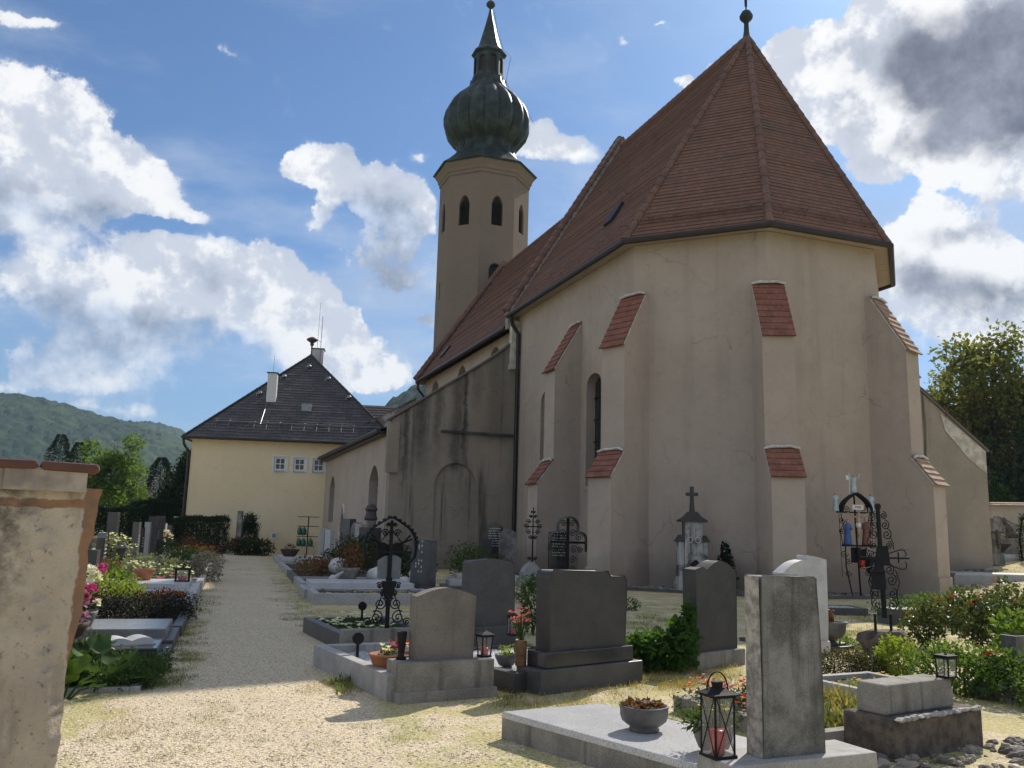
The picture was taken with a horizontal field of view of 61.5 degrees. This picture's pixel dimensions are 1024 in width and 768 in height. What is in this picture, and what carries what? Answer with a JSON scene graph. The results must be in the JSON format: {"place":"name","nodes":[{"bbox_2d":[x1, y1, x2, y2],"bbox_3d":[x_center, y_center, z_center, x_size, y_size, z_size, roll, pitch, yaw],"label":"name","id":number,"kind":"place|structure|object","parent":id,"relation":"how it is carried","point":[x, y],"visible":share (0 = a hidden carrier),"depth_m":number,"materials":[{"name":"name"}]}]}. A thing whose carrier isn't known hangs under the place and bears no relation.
{"place":"outdoors","nodes":[
{"label":"outdoors","id":0,"kind":"place"},
{"bbox_2d":[0,458,102,767],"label":"cemetery wall","id":1,"kind":"structure","parent":0,"point":[48,512],"depth_m":2.84,"materials":[{"name":"paint"}]},
{"bbox_2d":[0,392,191,516],"bbox_3d":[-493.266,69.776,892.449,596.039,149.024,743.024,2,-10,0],"label":"hill","id":2,"kind":"structure","parent":0,"point":[31,428],"depth_m":877.12,"materials":[{"name":"plant"}]},
{"bbox_2d":[385,385,425,406],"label":"hill","id":3,"kind":"structure","parent":0,"point":[409,394],"depth_m":678.11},
{"bbox_2d":[0,0,1023,438],"label":"sky","id":4,"kind":"structure","parent":0,"point":[185,185],"materials":[{"name":"blue"}]},
{"bbox_2d":[55,527,1023,767],"bbox_3d":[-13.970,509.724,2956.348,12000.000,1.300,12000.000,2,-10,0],"label":"ground","id":5,"kind":"structure","parent":0,"point":[245,619],"depth_m":7.85,"materials":[{"name":"gravel"}]},
{"bbox_2d":[44,434,72,461],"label":"conifer","id":6,"kind":"object","parent":5,"relation":"on","point":[66,446],"visible":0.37,"depth_m":94.70,"materials":[{"name":"green plant"}]},
{"bbox_2d":[63,654,106,700],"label":"leaved plant","id":7,"kind":"object","parent":5,"relation":"on","point":[76,666],"visible":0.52,"depth_m":7.85,"materials":[{"name":"green plant"}]},
{"bbox_2d":[64,673,142,692],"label":"grave plot","id":8,"kind":"object","parent":5,"relation":"on","point":[135,687],"visible":0.12,"depth_m":8.20,"materials":[{"name":"grey stone"}]},
{"bbox_2d":[71,634,145,685],"bbox_3d":[-3.914,2.724,8.407,0.795,0.484,0.754,2,-10,0],"label":"leaved plant","id":9,"kind":"object","parent":8,"relation":"on","point":[100,644],"visible":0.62,"depth_m":8.58,"materials":[{"name":"green plant"}]},
{"bbox_2d":[65,644,176,692],"bbox_3d":[-4.457,2.881,8.731,1.953,0.349,1.612,5,-10,-17],"label":"ground cover","id":10,"kind":"object","parent":8,"relation":"on","point":[152,666],"visible":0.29,"depth_m":8.56,"materials":[{"name":"green plant"}]},
{"bbox_2d":[67,432,151,526],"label":"broadleaf tree","id":11,"kind":"object","parent":5,"relation":"on","point":[115,492],"visible":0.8,"depth_m":64.99,"materials":[{"name":"green plant"}]},
{"bbox_2d":[94,504,141,545],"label":"hedge","id":12,"kind":"object","parent":5,"relation":"on","point":[125,511],"visible":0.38,"depth_m":50.56,"materials":[{"name":"green plant"}]},
{"bbox_2d":[101,530,137,577],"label":"shrub","id":13,"kind":"object","parent":5,"relation":"on","point":[112,538],"visible":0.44,"depth_m":23.82,"materials":[{"name":"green plant"}]},
{"bbox_2d":[76,637,172,667],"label":"grave slab","id":14,"kind":"structure","parent":5,"relation":"on","point":[159,644],"depth_m":9.83,"materials":[{"name":"stone"}]},
{"bbox_2d":[74,590,90,642],"bbox_3d":[-5.142,2.680,9.916,0.534,0.607,0.534,-8,-14,44],"label":"plant pot","id":15,"kind":"object","parent":14,"relation":"on","point":[83,624],"visible":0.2,"depth_m":9.91,"materials":[{"name":"ceramic"}]},
{"bbox_2d":[111,634,155,646],"bbox_3d":[-4.468,2.984,10.032,0.520,0.087,0.360,9,-12,-37],"label":"marble book","id":16,"kind":"object","parent":14,"relation":"on","point":[135,639],"visible":0.88,"depth_m":9.95,"materials":[{"name":"grey stone"}]},
{"bbox_2d":[79,619,179,650],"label":"grave slab","id":17,"kind":"structure","parent":5,"relation":"on","point":[166,630],"depth_m":11.09,"materials":[{"name":"stone"}]},
{"bbox_2d":[80,562,107,626],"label":"flowers","id":18,"kind":"object","parent":17,"relation":"on","point":[102,567],"visible":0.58,"depth_m":11.06,"materials":[{"name":"plant"}]},
{"bbox_2d":[97,606,191,636],"bbox_3d":[-6.278,3.740,13.577,2.170,0.200,3.300,5,-10,-17],"label":"grave plot","id":19,"kind":"object","parent":5,"relation":"on","point":[180,622],"visible":0.14,"depth_m":13.38,"materials":[{"name":"stone"}]},
{"bbox_2d":[86,566,149,609],"bbox_3d":[-6.993,3.618,14.881,1.275,0.910,1.257,2,-10,0],"label":"shrub","id":20,"kind":"object","parent":19,"relation":"on","point":[124,582],"visible":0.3,"depth_m":14.94,"materials":[{"name":"green plant"}]},
{"bbox_2d":[83,585,202,621],"bbox_3d":[-5.917,3.624,13.720,1.741,0.780,2.971,2,-10,0],"label":"shrub","id":21,"kind":"object","parent":19,"relation":"on","point":[161,606],"visible":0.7,"depth_m":13.49,"materials":[{"name":"plant"}]},
{"bbox_2d":[95,590,197,609],"bbox_3d":[-7.192,4.151,16.405,2.170,0.300,2.100,5,-10,-17],"label":"grave plot","id":22,"kind":"object","parent":5,"relation":"on","point":[193,591],"visible":0.12,"depth_m":17.26,"materials":[{"name":"grey stone"}]},
{"bbox_2d":[96,555,147,595],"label":"shrub","id":23,"kind":"object","parent":22,"relation":"in","point":[123,573],"visible":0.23,"depth_m":16.30,"materials":[{"name":"green plant"}]},
{"bbox_2d":[102,578,199,597],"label":"grave slab","id":24,"kind":"structure","parent":5,"relation":"on","point":[152,584],"depth_m":17.92,"materials":[{"name":"grey stone"}]},
{"bbox_2d":[125,498,186,544],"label":"hedge","id":25,"kind":"object","parent":5,"relation":"on","point":[160,504],"visible":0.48,"depth_m":54.57,"materials":[{"name":"green plant"}]},
{"bbox_2d":[141,457,173,506],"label":"conifer","id":26,"kind":"object","parent":5,"relation":"on","point":[164,463],"visible":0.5,"depth_m":91.21,"materials":[{"name":"green plant"}]},
{"bbox_2d":[142,447,190,526],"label":"conifer","id":27,"kind":"object","parent":5,"relation":"on","point":[168,491],"visible":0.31,"depth_m":56.07,"materials":[{"name":"green plant"}]},
{"bbox_2d":[152,578,203,593],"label":"grave plot","id":28,"kind":"object","parent":5,"relation":"on","point":[199,580],"visible":0.14,"depth_m":20.91,"materials":[{"name":"grey stone"}]},
{"bbox_2d":[118,556,194,578],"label":"shrub","id":29,"kind":"object","parent":28,"relation":"on","point":[165,572],"visible":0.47,"depth_m":21.21,"materials":[{"name":"green plant"}]},
{"bbox_2d":[166,573,206,586],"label":"grave plot","id":30,"kind":"object","parent":5,"relation":"on","point":[204,575],"visible":0.1,"depth_m":23.36,"materials":[{"name":"stone"}]},
{"bbox_2d":[120,552,188,577],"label":"shrub","id":31,"kind":"object","parent":30,"relation":"on","point":[163,561],"visible":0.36,"depth_m":22.86,"materials":[{"name":"green plant"}]},
{"bbox_2d":[172,513,231,553],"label":"hedge","id":32,"kind":"object","parent":5,"relation":"on","point":[180,524],"visible":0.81,"depth_m":47.55,"materials":[{"name":"green plant"}]},
{"bbox_2d":[183,548,225,581],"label":"shrub","id":33,"kind":"object","parent":5,"relation":"on","point":[210,557],"visible":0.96,"depth_m":24.32,"materials":[{"name":"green plant"}]},
{"bbox_2d":[226,534,276,555],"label":"shrub","id":34,"kind":"object","parent":5,"relation":"on","point":[241,546],"visible":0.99,"depth_m":45.89,"materials":[{"name":"green plant"}]},
{"bbox_2d":[242,512,260,553],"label":"conifer","id":35,"kind":"object","parent":5,"relation":"on","point":[250,527],"visible":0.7,"depth_m":47.91,"materials":[{"name":"green plant"}]},
{"bbox_2d":[181,303,396,553],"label":"house","id":36,"kind":"structure","parent":5,"relation":"on","point":[260,450],"depth_m":52.04,"materials":[{"name":"beige paint"}]},
{"bbox_2d":[278,562,362,573],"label":"grave plot","id":37,"kind":"object","parent":5,"relation":"on","point":[284,566],"visible":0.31,"depth_m":32.31,"materials":[{"name":"grey stone"}]},
{"bbox_2d":[329,532,379,570],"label":"shrub","id":38,"kind":"object","parent":37,"relation":"on","point":[369,541],"visible":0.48,"depth_m":29.59,"materials":[{"name":"green plant"}]},
{"bbox_2d":[287,570,367,581],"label":"grave plot","id":39,"kind":"object","parent":5,"relation":"on","point":[290,574],"visible":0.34,"depth_m":27.22,"materials":[{"name":"stone"}]},
{"bbox_2d":[291,553,335,576],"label":"shrub","id":40,"kind":"object","parent":39,"relation":"in","point":[316,562],"visible":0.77,"depth_m":25.42,"materials":[{"name":"brown plant"}]},
{"bbox_2d":[293,576,413,587],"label":"grave plot","id":41,"kind":"object","parent":5,"relation":"on","point":[298,580],"visible":0.11,"depth_m":24.07,"materials":[{"name":"grey stone"}]},
{"bbox_2d":[335,557,359,578],"bbox_3d":[-4.393,4.901,22.890,0.704,0.673,0.660,2,-10,0],"label":"plant pot","id":42,"kind":"object","parent":41,"relation":"on","point":[350,573],"visible":0.97,"depth_m":22.68,"materials":[{"name":"stone"}]},
{"bbox_2d":[333,538,369,576],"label":"shrub","id":43,"kind":"object","parent":41,"relation":"on","point":[349,550],"visible":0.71,"depth_m":23.33,"materials":[{"name":"brown plant"}]},
{"bbox_2d":[303,616,409,643],"bbox_3d":[-2.124,3.611,12.553,1.334,0.330,2.295,6,-11,-25],"label":"grave plot","id":44,"kind":"object","parent":5,"relation":"on","point":[319,630],"visible":0.53,"depth_m":11.73,"materials":[{"name":"stone"}]},
{"bbox_2d":[318,611,399,628],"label":"bedding plants","id":45,"kind":"object","parent":44,"relation":"in","point":[340,624],"visible":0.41,"depth_m":12.93,"materials":[{"name":"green plant"}]},
{"bbox_2d":[363,515,418,627],"bbox_3d":[-1.672,2.594,11.743,0.778,1.584,0.180,5,-11,-22],"label":"iron cross","id":46,"kind":"object","parent":44,"relation":"on","point":[390,555],"visible":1,"depth_m":11.76,"materials":[{"name":"black metal"}]},
{"bbox_2d":[298,579,416,597],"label":"grave slab","id":47,"kind":"structure","parent":5,"relation":"on","point":[338,583],"depth_m":20.21,"materials":[{"name":"grey stone"}]},
{"bbox_2d":[313,641,408,701],"bbox_3d":[-1.306,3.101,9.344,1.038,0.290,2.311,7,-11,-29],"label":"grave plot","id":48,"kind":"object","parent":5,"relation":"on","point":[366,674],"visible":0.31,"depth_m":9.17,"materials":[{"name":"stone"}]},
{"bbox_2d":[369,639,408,668],"bbox_3d":[-1.196,2.761,8.733,0.525,0.358,0.420,7,-11,-29],"label":"plant pot","id":49,"kind":"object","parent":48,"relation":"on","point":[378,658],"visible":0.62,"depth_m":8.64,"materials":[{"name":"ceramic"}]},
{"bbox_2d":[307,588,425,604],"bbox_3d":[-3.103,4.726,19.064,2.680,0.290,1.620,5,-10,-17],"label":"grave plot","id":50,"kind":"object","parent":5,"relation":"on","point":[333,597],"visible":0.54,"depth_m":18.27,"materials":[{"name":"grey stone"}]},
{"bbox_2d":[358,504,380,570],"bbox_3d":[-5.523,5.959,33.449,0.650,2.610,0.950,11,-13,-43],"label":"headstone","id":51,"kind":"object","parent":5,"relation":"on","point":[371,510],"visible":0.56,"depth_m":33.35,"materials":[{"name":"black stone"}]},
{"bbox_2d":[57,646,742,767],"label":"loose pebbles","id":52,"kind":"object","parent":5,"relation":"on","point":[282,764],"visible":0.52,"depth_m":6.62,"materials":[{"name":"gravel"}]},
{"bbox_2d":[410,539,438,588],"bbox_3d":[-2.337,4.814,22.702,0.820,1.392,0.450,-6,-12,37],"label":"headstone","id":53,"kind":"object","parent":5,"relation":"on","point":[423,570],"visible":0.65,"depth_m":22.55,"materials":[{"name":"stone"}]},
{"bbox_2d":[387,587,496,704],"bbox_3d":[-0.690,2.560,8.475,1.050,1.094,0.420,7,-11,-29],"label":"headstone","id":54,"kind":"object","parent":5,"relation":"on","point":[442,662],"visible":0.88,"depth_m":8.36,"materials":[{"name":"grey stone"}]},
{"bbox_2d":[442,540,491,575],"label":"shrub","id":55,"kind":"object","parent":5,"relation":"on","point":[469,555],"visible":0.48,"depth_m":27.87,"materials":[{"name":"green plant"}]},
{"bbox_2d":[461,558,519,646],"bbox_3d":[-0.336,3.118,12.197,1.000,1.277,0.360,10,-13,-39],"label":"headstone","id":56,"kind":"object","parent":5,"relation":"on","point":[489,583],"visible":0.56,"depth_m":12.10,"materials":[{"name":"stone"}]},
{"bbox_2d":[486,522,502,557],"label":"headstone","id":57,"kind":"object","parent":5,"relation":"on","point":[494,530],"visible":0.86,"depth_m":31.89,"materials":[{"name":"stone"}]},
{"bbox_2d":[473,643,535,693],"bbox_3d":[0.076,3.255,9.900,1.751,0.250,1.812,10,-13,-40],"label":"grave plot","id":58,"kind":"object","parent":5,"relation":"on","point":[509,679],"visible":0.09,"depth_m":8.80,"materials":[{"name":"black stone"}]},
{"bbox_2d":[493,637,528,666],"bbox_3d":[-0.002,2.902,9.380,0.425,0.324,0.288,2,-10,0],"label":"plant pot","id":59,"kind":"object","parent":58,"relation":"on","point":[505,659],"visible":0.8,"depth_m":9.30,"materials":[{"name":"stone"}]},
{"bbox_2d":[508,606,531,666],"bbox_3d":[0.077,2.621,8.953,0.260,0.598,0.236,2,-10,0],"label":"flower vase","id":60,"kind":"object","parent":58,"relation":"on","point":[520,651],"visible":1,"depth_m":8.92,"materials":[{"name":"brown plant"}]},
{"bbox_2d":[499,529,518,574],"bbox_3d":[-0.155,6.010,30.421,0.800,1.773,0.450,3,-10,-6],"label":"headstone","id":61,"kind":"object","parent":5,"relation":"on","point":[508,542],"visible":0.54,"depth_m":30.33,"materials":[{"name":"grey stone"}]},
{"bbox_2d":[516,572,536,634],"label":"shrub","id":62,"kind":"object","parent":5,"relation":"on","point":[530,584],"visible":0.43,"depth_m":13.76,"materials":[{"name":"green plant"}]},
{"bbox_2d":[57,571,1023,765],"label":"green grass tufts","id":63,"kind":"object","parent":5,"relation":"on","point":[836,719],"visible":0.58,"depth_m":8.43,"materials":[{"name":"plant"}]},
{"bbox_2d":[65,553,1023,738],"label":"dry grass","id":64,"kind":"structure","parent":5,"relation":"on","point":[676,682],"depth_m":9.19,"materials":[{"name":"plant"}]},
{"bbox_2d":[548,532,565,568],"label":"headstone","id":65,"kind":"object","parent":5,"relation":"on","point":[554,562],"visible":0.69,"depth_m":27.30,"materials":[{"name":"stone"}]},
{"bbox_2d":[548,516,586,568],"bbox_3d":[1.739,5.216,26.914,1.200,2.150,0.320,4,-10,-12],"label":"iron cross","id":66,"kind":"object","parent":5,"relation":"on","point":[567,523],"visible":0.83,"depth_m":26.96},
{"bbox_2d":[516,569,642,695],"bbox_3d":[0.758,2.651,9.309,1.500,1.277,0.400,9,-12,-38],"label":"headstone","id":67,"kind":"object","parent":5,"relation":"on","point":[581,628],"visible":0.91,"depth_m":9.12,"materials":[{"name":"black stone"}]},
{"bbox_2d":[501,703,746,767],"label":"grave slab","id":68,"kind":"structure","parent":5,"relation":"on","point":[598,735],"depth_m":6.20,"materials":[{"name":"stone"}]},
{"bbox_2d":[619,695,668,733],"bbox_3d":[0.965,2.410,6.288,0.340,0.227,0.342,-8,-14,44],"label":"plant pot","id":69,"kind":"object","parent":68,"relation":"on","point":[644,716],"visible":1,"depth_m":6.18,"materials":[{"name":"stone"}]},
{"bbox_2d":[673,700,739,750],"bbox_3d":[1.260,2.268,5.751,0.433,0.342,0.423,7,-11,-27],"label":"plant pot","id":70,"kind":"object","parent":68,"relation":"on","point":[695,713],"visible":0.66,"depth_m":5.68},
{"bbox_2d":[317,0,992,597],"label":"church","id":71,"kind":"structure","parent":5,"relation":"on","point":[657,322],"depth_m":28.61,"materials":[{"name":"beige paint"}]},
{"bbox_2d":[586,376,600,489],"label":"window","id":72,"kind":"structure","parent":71,"relation":"in","point":[597,398],"depth_m":31.14,"materials":[{"name":"black glass"}]},
{"bbox_2d":[625,592,704,674],"bbox_3d":[1.783,3.039,10.420,1.087,1.036,0.791,2,-10,0],"label":"shrub","id":73,"kind":"object","parent":5,"relation":"on","point":[654,648],"visible":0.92,"depth_m":10.28,"materials":[{"name":"green plant"}]},
{"bbox_2d":[674,487,709,589],"bbox_3d":[5.373,4.618,25.519,1.037,3.150,0.785,2,-10,-4],"label":"wall monument","id":74,"kind":"object","parent":5,"relation":"on","point":[691,541],"depth_m":25.45,"materials":[{"name":"white stone"}]},
{"bbox_2d":[682,560,744,670],"bbox_3d":[2.540,2.949,11.021,1.020,1.367,0.340,10,-13,-40],"label":"headstone","id":75,"kind":"object","parent":5,"relation":"on","point":[710,587],"visible":0.73,"depth_m":10.91,"materials":[{"name":"black stone"}]},
{"bbox_2d":[516,573,926,598],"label":"stone kerb","id":76,"kind":"structure","parent":5,"relation":"on","point":[738,594],"depth_m":24.80,"materials":[{"name":"stone"}]},
{"bbox_2d":[516,569,998,595],"bbox_3d":[9.130,6.757,30.250,20.405,0.719,12.987,2,-10,0],"label":"rubble strip","id":77,"kind":"object","parent":5,"relation":"on","point":[829,593],"visible":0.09,"depth_m":25.78,"materials":[{"name":"stone"}]},
{"bbox_2d":[673,690,843,741],"bbox_3d":[2.311,2.937,7.523,0.962,0.190,1.644,7,-11,-27],"label":"grave plot","id":78,"kind":"object","parent":5,"relation":"on","point":[834,733],"visible":0.13,"depth_m":7.28,"materials":[{"name":"stone"}]},
{"bbox_2d":[669,673,746,730],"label":"bedding plants","id":79,"kind":"object","parent":78,"relation":"on","point":[742,696],"visible":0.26,"depth_m":7.75,"materials":[{"name":"green plant"}]},
{"bbox_2d":[697,574,876,767],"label":"headstone","id":80,"kind":"object","parent":5,"relation":"on","point":[785,703],"visible":1,"depth_m":5.33,"materials":[{"name":"grey stone"}]},
{"bbox_2d":[695,671,739,760],"bbox_3d":[1.252,2.005,5.242,0.189,0.496,0.189,6,-11,-24],"label":"grave lantern","id":81,"kind":"object","parent":80,"relation":"on","point":[716,690],"visible":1,"depth_m":5.20,"materials":[{"name":"black metal"}]},
{"bbox_2d":[739,637,854,650],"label":"grave slab","id":82,"kind":"structure","parent":5,"relation":"on","point":[836,645],"depth_m":12.85,"materials":[{"name":"stone"}]},
{"bbox_2d":[828,609,847,642],"bbox_3d":[4.792,3.634,12.944,0.490,0.492,0.470,2,-10,0],"label":"plant pot","id":83,"kind":"object","parent":82,"relation":"on","point":[837,629],"visible":0.51,"depth_m":12.77,"materials":[{"name":"stone"}]},
{"bbox_2d":[773,555,830,655],"bbox_3d":[4.115,3.168,12.259,0.849,1.440,0.300,7,-11,-27],"label":"headstone","id":84,"kind":"object","parent":5,"relation":"on","point":[808,565],"visible":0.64,"depth_m":12.30,"materials":[{"name":"white stone"}]},
{"bbox_2d":[828,605,868,615],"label":"grave plot","id":85,"kind":"object","parent":5,"relation":"on","point":[843,610],"visible":0.45,"depth_m":18.89,"materials":[{"name":"stone"}]},
{"bbox_2d":[822,646,895,674],"bbox_3d":[4.025,3.344,10.193,1.115,0.457,0.854,2,-10,0],"label":"shrub","id":86,"kind":"object","parent":5,"relation":"on","point":[862,662],"visible":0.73,"depth_m":10.07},
{"bbox_2d":[856,503,918,654],"bbox_3d":[5.551,2.988,12.884,0.874,2.396,0.558,4,-10,-12],"label":"iron cross","id":87,"kind":"object","parent":5,"relation":"on","point":[867,639],"visible":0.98,"depth_m":12.76,"materials":[{"name":"metal"}]},
{"bbox_2d":[823,671,952,700],"bbox_3d":[3.790,3.228,9.031,1.078,0.210,1.069,7,-11,-27],"label":"grave plot","id":88,"kind":"object","parent":5,"relation":"on","point":[843,677],"visible":0.19,"depth_m":9.41,"materials":[{"name":"stone"}]},
{"bbox_2d":[867,632,922,675],"bbox_3d":[4.535,3.240,10.115,0.571,0.626,0.592,7,-11,-28],"label":"shrub","id":89,"kind":"object","parent":5,"relation":"on","point":[892,647],"visible":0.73,"depth_m":10.07,"materials":[{"name":"green plant"}]},
{"bbox_2d":[843,674,982,759],"bbox_3d":[3.221,2.679,6.868,1.184,0.625,0.521,8,-11,-31],"label":"stone pedestal","id":90,"kind":"object","parent":5,"relation":"on","point":[919,715],"visible":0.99,"depth_m":6.68,"materials":[{"name":"stone"}]},
{"bbox_2d":[877,607,962,624],"bbox_3d":[8.245,4.714,17.393,1.600,0.360,0.500,3,-10,-10],"label":"stone trough","id":91,"kind":"object","parent":5,"relation":"on","point":[896,614],"visible":0.12,"depth_m":17.10,"materials":[{"name":"stone"}]},
{"bbox_2d":[894,592,954,648],"bbox_3d":[6.435,3.714,13.397,0.998,0.944,0.828,2,-10,0],"label":"shrub","id":92,"kind":"object","parent":5,"relation":"on","point":[925,618],"visible":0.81,"depth_m":13.32,"materials":[{"name":"green plant"}]},
{"bbox_2d":[877,584,1023,767],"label":"broken stones","id":93,"kind":"object","parent":5,"relation":"on","point":[1012,747],"visible":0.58,"depth_m":6.44,"materials":[{"name":"stone"}]},
{"bbox_2d":[902,638,1023,707],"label":"shrub","id":94,"kind":"object","parent":5,"relation":"on","point":[976,672],"visible":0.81,"depth_m":9.15,"materials":[{"name":"green plant"}]},
{"bbox_2d":[925,317,1023,470],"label":"broadleaf tree","id":95,"kind":"object","parent":5,"relation":"on","point":[981,407],"visible":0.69,"depth_m":61.33,"materials":[{"name":"green plant"}]},
{"bbox_2d":[928,571,1023,652],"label":"shrub","id":96,"kind":"object","parent":5,"relation":"on","point":[979,619],"visible":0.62,"depth_m":12.52,"materials":[{"name":"green plant"}]},
{"bbox_2d":[950,571,1023,584],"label":"grave slab","id":97,"kind":"structure","parent":5,"relation":"on","point":[961,578],"depth_m":30.69,"materials":[{"name":"grey stone"}]},
{"bbox_2d":[968,634,1023,702],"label":"stone vase","id":98,"kind":"object","parent":5,"relation":"on","point":[1015,640],"visible":0.44,"depth_m":9.28,"materials":[{"name":"concrete"}]},
{"bbox_2d":[990,518,1005,565],"bbox_3d":[20.511,6.680,36.471,0.790,1.975,0.438,3,-10,-6],"label":"stone cross","id":99,"kind":"object","parent":5,"relation":"on","point":[997,529],"visible":0.81,"depth_m":36.37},
{"bbox_2d":[976,421,1023,501],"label":"broadleaf tree","id":100,"kind":"object","parent":5,"relation":"on","point":[1012,479],"visible":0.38,"depth_m":55.63,"materials":[{"name":"green plant"}]},
{"bbox_2d":[987,467,1017,501],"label":"broadleaf tree","id":101,"kind":"object","parent":5,"relation":"on","point":[993,492],"visible":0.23,"depth_m":52.31,"materials":[{"name":"green plant"}]},
{"bbox_2d":[987,606,1023,660],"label":"shrub","id":102,"kind":"object","parent":5,"relation":"on","point":[1014,624],"visible":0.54,"depth_m":11.00,"materials":[{"name":"green plant"}]},
{"bbox_2d":[989,502,1023,525],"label":"cemetery wall","id":103,"kind":"structure","parent":5,"relation":"on","point":[1010,511],"depth_m":44.91,"materials":[{"name":"paint"}]},
{"bbox_2d":[1001,517,1020,554],"bbox_3d":[22.134,6.904,38.490,0.997,1.880,0.598,0,-10,11],"label":"kneeling statue","id":104,"kind":"object","parent":5,"relation":"on","point":[1011,534],"visible":0.61,"depth_m":38.23,"materials":[{"name":"stone"}]},
{"label":"border strip","id":105,"kind":"structure","parent":0,"visible":0},
{"bbox_2d":[832,473,874,595],"bbox_3d":[9.964,4.375,24.954,1.334,3.592,0.404,3,-10,-8],"label":"painted iron cross","id":106,"kind":"object","parent":105,"relation":"on","point":[856,548],"visible":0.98,"depth_m":24.98,"materials":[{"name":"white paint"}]},
{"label":"grave plot","id":107,"kind":"object","parent":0,"visible":0},
{"bbox_2d":[154,544,209,572],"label":"shrub","id":108,"kind":"object","parent":107,"relation":"on","point":[189,553],"visible":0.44,"depth_m":25.09,"materials":[{"name":"green plant"}]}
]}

